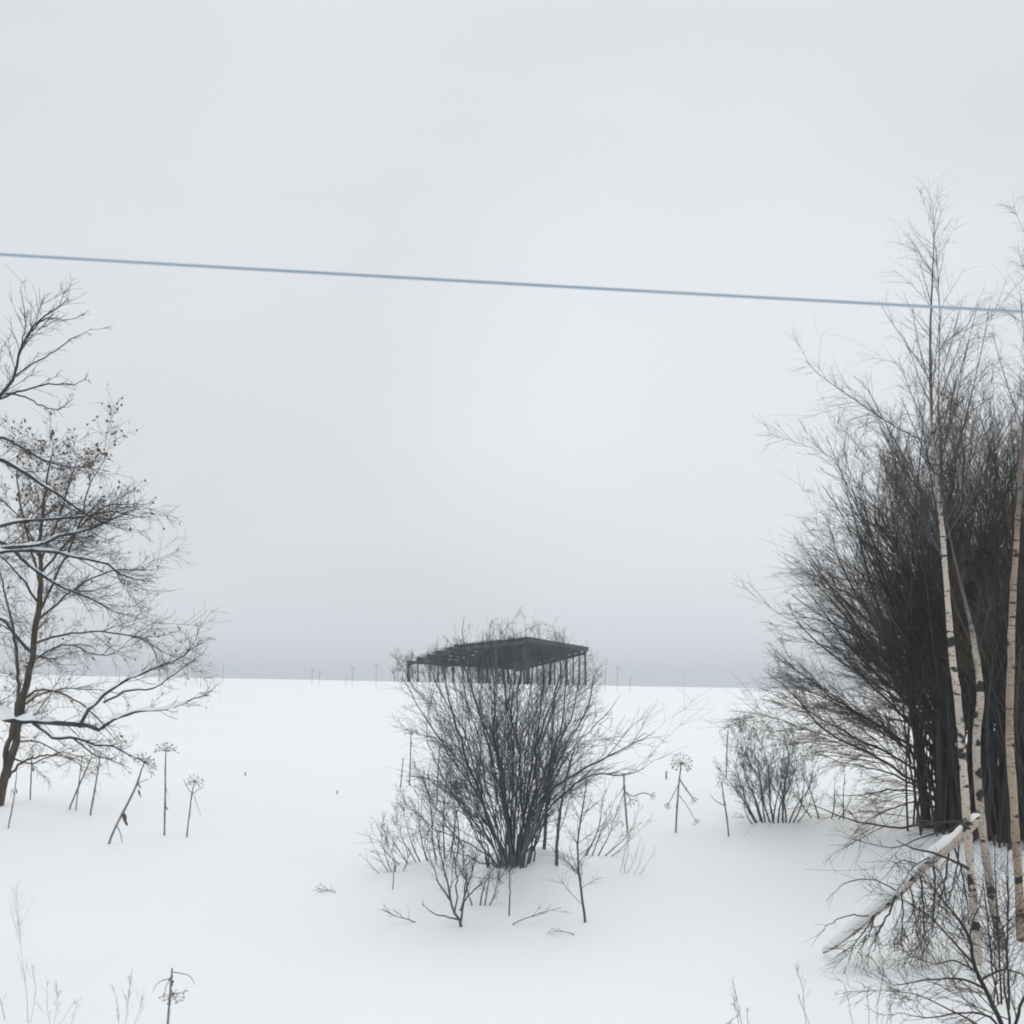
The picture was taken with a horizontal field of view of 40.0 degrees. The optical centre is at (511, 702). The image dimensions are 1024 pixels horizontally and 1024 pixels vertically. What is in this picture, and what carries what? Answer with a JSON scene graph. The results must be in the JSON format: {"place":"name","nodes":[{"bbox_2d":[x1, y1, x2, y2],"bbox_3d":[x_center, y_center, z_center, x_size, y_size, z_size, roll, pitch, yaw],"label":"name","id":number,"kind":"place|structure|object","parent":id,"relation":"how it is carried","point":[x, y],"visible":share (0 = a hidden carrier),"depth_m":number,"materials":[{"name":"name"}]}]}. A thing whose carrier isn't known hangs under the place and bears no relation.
{"place":"outdoors","nodes":[
{"label":"outdoors","id":0,"kind":"place"},
{"bbox_2d":[0,674,1023,1023],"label":"snow field","id":1,"kind":"structure","parent":0,"point":[232,910],"depth_m":25.48,"materials":[{"name":"white snow"}]},
{"bbox_2d":[8,771,16,828],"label":"dry hogweed","id":2,"kind":"object","parent":1,"relation":"on","point":[13,800],"visible":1,"depth_m":29.22,"materials":[{"name":"plant"}]},
{"bbox_2d":[9,880,36,1022],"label":"dry weed","id":3,"kind":"object","parent":1,"relation":"on","point":[16,895],"visible":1,"depth_m":16.16,"materials":[{"name":"grey plant"}]},
{"bbox_2d":[29,745,33,799],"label":"dry hogweed","id":4,"kind":"object","parent":1,"relation":"on","point":[32,769],"visible":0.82,"depth_m":31.87,"materials":[{"name":"grey plant"}]},
{"bbox_2d":[34,974,82,1023],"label":"dry weed","id":5,"kind":"object","parent":1,"relation":"on","point":[58,1005],"visible":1,"depth_m":15.80,"materials":[{"name":"grey plant"}]},
{"bbox_2d":[75,755,82,809],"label":"dry hogweed","id":6,"kind":"object","parent":1,"relation":"on","point":[78,787],"visible":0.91,"depth_m":31.12,"materials":[{"name":"plant"}]},
{"bbox_2d":[69,758,90,808],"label":"dry hogweed","id":7,"kind":"object","parent":1,"relation":"on","point":[79,786],"visible":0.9,"depth_m":31.16,"materials":[{"name":"grey plant"}]},
{"bbox_2d":[90,748,102,814],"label":"dry hogweed","id":8,"kind":"object","parent":1,"relation":"on","point":[94,791],"visible":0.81,"depth_m":30.80,"materials":[{"name":"grey plant"}]},
{"bbox_2d":[0,383,223,805],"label":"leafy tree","id":9,"kind":"object","parent":1,"relation":"on","point":[9,756],"visible":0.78,"depth_m":31.16,"materials":[{"name":"brown plant"}]},
{"bbox_2d":[0,267,227,784],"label":"grey tree","id":10,"kind":"object","parent":1,"relation":"on","point":[8,715],"visible":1,"depth_m":17.49,"materials":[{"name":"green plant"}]},
{"bbox_2d":[110,971,144,1023],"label":"dry weed","id":11,"kind":"object","parent":1,"relation":"on","point":[128,1000],"visible":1,"depth_m":15.68,"materials":[{"name":"plant"}]},
{"bbox_2d":[108,752,156,843],"bbox_3d":[-7.607,1.939,28.189,1.014,1.905,0.464,0,0,0],"label":"dry hogweed","id":12,"kind":"object","parent":1,"relation":"on","point":[123,815],"visible":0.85,"depth_m":28.17,"materials":[{"name":"plant"}]},
{"bbox_2d":[153,742,177,834],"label":"dry hogweed","id":13,"kind":"object","parent":1,"relation":"on","point":[165,789],"visible":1,"depth_m":29.16,"materials":[{"name":"plant"}]},
{"bbox_2d":[153,968,194,1023],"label":"dry hogweed","id":14,"kind":"object","parent":1,"relation":"on","point":[169,998],"visible":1,"depth_m":15.06,"materials":[{"name":"grey plant"}]},
{"bbox_2d":[183,774,203,836],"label":"dry hogweed","id":15,"kind":"object","parent":1,"relation":"on","point":[194,782],"visible":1,"depth_m":29.05,"materials":[{"name":"plant"}]},
{"bbox_2d":[355,811,423,872],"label":"shrub","id":16,"kind":"object","parent":1,"relation":"on","point":[389,847],"visible":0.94,"depth_m":25.92,"materials":[{"name":"grey plant"}]},
{"bbox_2d":[391,859,399,888],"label":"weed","id":17,"kind":"object","parent":1,"relation":"on","point":[393,871],"visible":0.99,"depth_m":24.61,"materials":[{"name":"plant"}]},
{"bbox_2d":[381,905,414,922],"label":"fallen twig","id":18,"kind":"object","parent":1,"relation":"on","point":[389,912],"visible":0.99,"depth_m":22.49,"materials":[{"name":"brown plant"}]},
{"bbox_2d":[400,758,403,786],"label":"dry hogweed","id":19,"kind":"object","parent":1,"relation":"on","point":[401,774],"visible":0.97,"depth_m":35.42,"materials":[{"name":"grey plant"}]},
{"bbox_2d":[403,727,417,785],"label":"dry hogweed","id":20,"kind":"object","parent":1,"relation":"on","point":[410,751],"visible":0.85,"depth_m":35.67,"materials":[{"name":"plant"}]},
{"bbox_2d":[369,751,471,863],"bbox_3d":[-1.679,1.994,26.911,2.031,2.349,1.485,0,0,0],"label":"shrub","id":21,"kind":"object","parent":1,"relation":"on","point":[431,810],"visible":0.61,"depth_m":26.70,"materials":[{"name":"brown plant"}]},
{"bbox_2d":[432,743,444,804],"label":"dry hogweed","id":22,"kind":"object","parent":1,"relation":"on","point":[438,769],"visible":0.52,"depth_m":32.62,"materials":[{"name":"grey plant"}]},
{"bbox_2d":[391,648,510,683],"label":"brush","id":23,"kind":"object","parent":1,"relation":"on","point":[414,670],"visible":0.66,"depth_m":101.65,"materials":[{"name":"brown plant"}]},
{"bbox_2d":[418,800,510,926],"bbox_3d":[-0.735,2.501,22.188,1.527,2.053,1.227,0,0,0],"label":"forked shrub","id":24,"kind":"object","parent":1,"relation":"on","point":[459,919],"visible":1,"depth_m":22.05,"materials":[{"name":"grey plant"}]},
{"bbox_2d":[445,822,518,905],"bbox_3d":[-0.504,2.729,23.431,1.273,1.519,0.750,0,0,0],"label":"shrub","id":25,"kind":"object","parent":1,"relation":"on","point":[498,876],"visible":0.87,"depth_m":23.37,"materials":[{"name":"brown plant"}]},
{"bbox_2d":[407,635,588,684],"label":"open shed","id":26,"kind":"structure","parent":1,"relation":"on","point":[470,647],"depth_m":101.28,"materials":[{"name":"brown wood"}]},
{"bbox_2d":[482,836,522,915],"bbox_3d":[-0.170,2.806,22.742,0.690,1.432,0.468,0,0,0],"label":"sapling","id":27,"kind":"object","parent":1,"relation":"on","point":[509,875],"visible":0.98,"depth_m":22.71,"materials":[{"name":"black plant"}]},
{"bbox_2d":[513,902,568,924],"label":"fallen twig","id":28,"kind":"object","parent":1,"relation":"on","point":[533,915],"visible":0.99,"depth_m":22.26,"materials":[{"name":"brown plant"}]},
{"bbox_2d":[530,710,560,848],"bbox_3d":[0.605,1.362,26.073,0.843,2.810,0.914,0,0,-26],"label":"sapling","id":29,"kind":"object","parent":1,"relation":"on","point":[544,837],"visible":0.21,"depth_m":25.98,"materials":[{"name":"black plant"}]},
{"bbox_2d":[384,607,712,868],"bbox_3d":[0.632,0.647,25.643,6.106,4.761,3.808,0,0,0],"label":"willow bush","id":30,"kind":"object","parent":1,"relation":"on","point":[528,834],"visible":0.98,"depth_m":25.19,"materials":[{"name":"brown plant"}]},
{"bbox_2d":[548,928,573,934],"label":"fallen twig","id":31,"kind":"object","parent":1,"relation":"on","point":[559,931],"visible":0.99,"depth_m":21.64,"materials":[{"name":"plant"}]},
{"bbox_2d":[542,732,589,865],"bbox_3d":[0.942,1.776,25.538,0.922,2.488,1.169,0,0,17],"label":"sapling","id":32,"kind":"object","parent":1,"relation":"on","point":[557,835],"visible":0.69,"depth_m":25.48,"materials":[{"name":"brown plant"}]},
{"bbox_2d":[539,763,623,922],"bbox_3d":[0.972,2.238,22.131,1.289,2.626,1.740,0,0,30],"label":"sapling","id":33,"kind":"object","parent":1,"relation":"on","point":[578,863],"visible":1,"depth_m":22.23,"materials":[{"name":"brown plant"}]},
{"bbox_2d":[586,776,656,855],"bbox_3d":[2.087,2.239,27.452,1.225,1.774,0.860,0,0,35],"label":"shrub","id":34,"kind":"object","parent":1,"relation":"on","point":[598,830],"visible":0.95,"depth_m":27.48,"materials":[{"name":"grey wood"}]},
{"bbox_2d":[618,775,654,832],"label":"dry hogweed","id":35,"kind":"object","parent":1,"relation":"on","point":[624,794],"visible":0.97,"depth_m":29.71,"materials":[{"name":"plant"}]},
{"bbox_2d":[620,825,657,873],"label":"weed tuft","id":36,"kind":"object","parent":1,"relation":"on","point":[631,855],"visible":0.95,"depth_m":25.91,"materials":[{"name":"plant"}]},
{"bbox_2d":[664,751,698,832],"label":"dry hogweed","id":37,"kind":"object","parent":1,"relation":"on","point":[679,781],"visible":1,"depth_m":29.59,"materials":[{"name":"grey plant"}]},
{"bbox_2d":[710,780,728,836],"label":"dry hogweed","id":38,"kind":"object","parent":1,"relation":"on","point":[721,784],"visible":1,"depth_m":29.25,"materials":[{"name":"plant"}]},
{"bbox_2d":[726,723,734,777],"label":"dry hogweed","id":39,"kind":"object","parent":1,"relation":"on","point":[727,748],"visible":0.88,"depth_m":37.15,"materials":[{"name":"plant"}]},
{"bbox_2d":[729,977,748,1023],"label":"dry weed","id":40,"kind":"object","parent":1,"relation":"on","point":[734,1003],"visible":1,"depth_m":15.59,"materials":[{"name":"grey plant"}]},
{"bbox_2d":[713,702,830,823],"bbox_3d":[5.527,1.308,30.703,2.280,2.854,2.863,0,0,-25],"label":"bush","id":41,"kind":"object","parent":1,"relation":"on","point":[783,769],"visible":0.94,"depth_m":30.34,"materials":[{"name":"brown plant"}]},
{"bbox_2d":[795,961,810,1023],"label":"dry weed","id":42,"kind":"object","parent":1,"relation":"on","point":[803,992],"visible":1,"depth_m":15.49,"materials":[{"name":"grey plant"}]},
{"bbox_2d":[787,736,870,818],"bbox_3d":[6.899,1.641,30.819,1.970,2.058,0.762,0,0,-11],"label":"shrub","id":43,"kind":"object","parent":1,"relation":"on","point":[834,795],"visible":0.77,"depth_m":30.73,"materials":[{"name":"grey wood"}]},
{"bbox_2d":[700,358,1023,844],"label":"willow tree","id":44,"kind":"object","parent":1,"relation":"on","point":[943,765],"visible":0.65,"depth_m":28.68,"materials":[{"name":"black plant"}]},
{"bbox_2d":[844,964,897,1023],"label":"dry weed","id":45,"kind":"object","parent":1,"relation":"on","point":[879,996],"visible":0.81,"depth_m":15.47,"materials":[{"name":"grey plant"}]},
{"bbox_2d":[735,336,1023,840],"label":"willow tree","id":46,"kind":"object","parent":1,"relation":"on","point":[897,599],"visible":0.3,"depth_m":28.14,"materials":[{"name":"black plant"}]},
{"bbox_2d":[743,173,1023,965],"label":"birch tree","id":47,"kind":"object","parent":1,"relation":"on","point":[965,822],"visible":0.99,"depth_m":18.73,"materials":[{"name":"white plant"}]},
{"bbox_2d":[801,813,1012,976],"bbox_3d":[5.348,2.923,18.994,2.691,2.900,2.003,0,0,0],"label":"fallen birch","id":48,"kind":"object","parent":1,"relation":"on","point":[861,919],"visible":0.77,"depth_m":19.18,"materials":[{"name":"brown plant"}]},
{"bbox_2d":[807,834,1023,1023],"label":"foreground shrub","id":49,"kind":"object","parent":1,"relation":"on","point":[980,979],"visible":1,"depth_m":14.20,"materials":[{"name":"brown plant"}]},
{"bbox_2d":[819,349,1023,843],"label":"willow tree","id":50,"kind":"object","parent":1,"relation":"on","point":[1020,815],"visible":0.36,"depth_m":27.84,"materials":[{"name":"black plant"}]},
{"bbox_2d":[870,360,1023,850],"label":"willow tree","id":51,"kind":"object","parent":1,"relation":"on","point":[998,781],"visible":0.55,"depth_m":27.70,"materials":[{"name":"black plant"}]},
{"bbox_2d":[936,503,1022,948],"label":"birch tree","id":52,"kind":"object","parent":1,"relation":"on","point":[978,788],"visible":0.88,"depth_m":19.13,"materials":[{"name":"grey plant"}]},
{"bbox_2d":[950,840,1023,1003],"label":"sapling","id":53,"kind":"object","parent":1,"relation":"on","point":[994,890],"visible":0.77,"depth_m":16.90,"materials":[{"name":"grey plant"}]},
{"bbox_2d":[952,831,1023,1009],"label":"sapling","id":54,"kind":"object","parent":1,"relation":"on","point":[1007,883],"visible":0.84,"depth_m":16.63,"materials":[{"name":"grey plant"}]},
{"bbox_2d":[968,883,1022,1003],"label":"sapling","id":55,"kind":"object","parent":1,"relation":"on","point":[992,932],"visible":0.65,"depth_m":16.90,"materials":[{"name":"grey plant"}]},
{"bbox_2d":[977,863,1023,990],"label":"sapling","id":56,"kind":"object","parent":1,"relation":"on","point":[1006,912],"visible":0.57,"depth_m":17.65,"materials":[{"name":"grey plant"}]},
{"bbox_2d":[979,182,1023,941],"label":"birch tree","id":57,"kind":"object","parent":1,"relation":"on","point":[1012,786],"visible":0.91,"depth_m":19.38,"materials":[{"name":"beige plant"}]},
{"bbox_2d":[0,253,1023,312],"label":"overhead wire","id":58,"kind":"object","parent":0,"point":[512,283],"visible":1,"depth_m":5.00,"materials":[{"name":"grey metal"}]},
{"bbox_2d":[0,0,1023,690],"label":"sky","id":59,"kind":"structure","parent":0,"point":[356,470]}
]}

